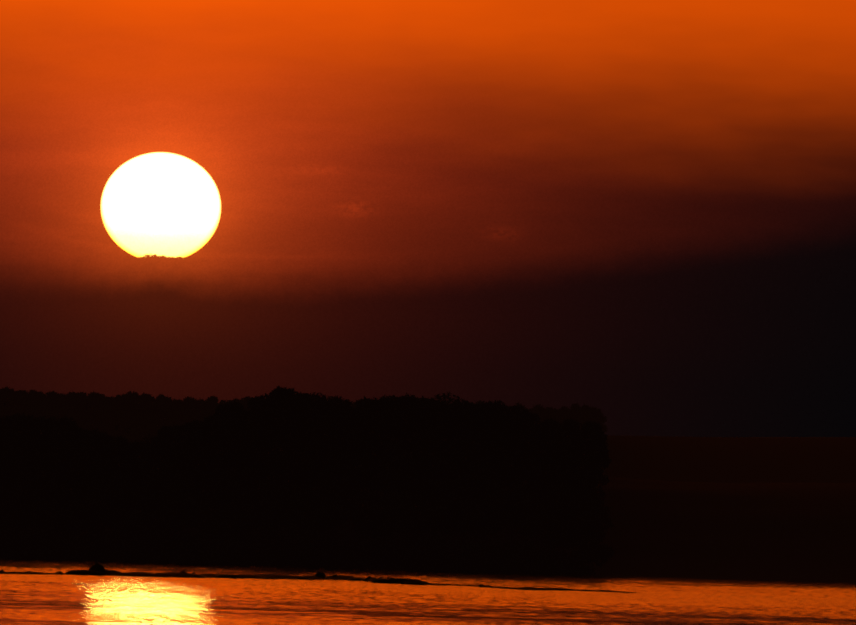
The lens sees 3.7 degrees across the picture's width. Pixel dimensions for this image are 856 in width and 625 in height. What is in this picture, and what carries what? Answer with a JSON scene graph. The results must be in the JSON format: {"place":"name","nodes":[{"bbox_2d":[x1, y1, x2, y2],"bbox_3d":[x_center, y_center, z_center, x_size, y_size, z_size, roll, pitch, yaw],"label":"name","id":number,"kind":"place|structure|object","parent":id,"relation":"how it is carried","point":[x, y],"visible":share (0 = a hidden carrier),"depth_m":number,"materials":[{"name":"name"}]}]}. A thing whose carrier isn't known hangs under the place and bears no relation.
{"place":"outdoors","nodes":[
{"label":"outdoors","id":0,"kind":"place"},
{"bbox_2d":[0,558,855,624],"bbox_3d":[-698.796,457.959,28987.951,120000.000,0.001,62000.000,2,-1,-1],"label":"river water","id":1,"kind":"structure","parent":0,"point":[34,599],"depth_m":1415.39,"materials":[{"name":"orange liquid"}]},
{"bbox_2d":[0,562,634,592],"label":"sandbar rocks","id":2,"kind":"object","parent":1,"relation":"in","point":[97,568],"visible":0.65,"depth_m":1755.28,"materials":[{"name":"black stone"}]},
{"bbox_2d":[0,0,855,436],"label":"sky","id":3,"kind":"structure","parent":0,"point":[642,213],"materials":[{"name":"orange"}]},
{"bbox_2d":[2,450,855,583],"bbox_3d":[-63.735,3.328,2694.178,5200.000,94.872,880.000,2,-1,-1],"label":"bank terrain","id":4,"kind":"structure","parent":0,"point":[778,531],"depth_m":2423.76,"materials":[{"name":"black"}]},
{"bbox_2d":[0,386,614,575],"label":"tree belt","id":5,"kind":"object","parent":4,"relation":"on","point":[188,476],"visible":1,"depth_m":2381.61,"materials":[{"name":"black plant"}]},
{"bbox_2d":[86,427,855,482],"bbox_3d":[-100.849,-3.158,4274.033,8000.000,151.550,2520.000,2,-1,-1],"label":"ridge terrain","id":6,"kind":"structure","parent":0,"point":[757,459],"depth_m":3721.49,"materials":[{"name":"soil"}]},
{"bbox_2d":[0,386,607,452],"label":"ridge trees","id":7,"kind":"object","parent":6,"relation":"on","point":[146,416],"visible":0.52,"depth_m":3817.50,"materials":[{"name":"black plant"}]}
]}

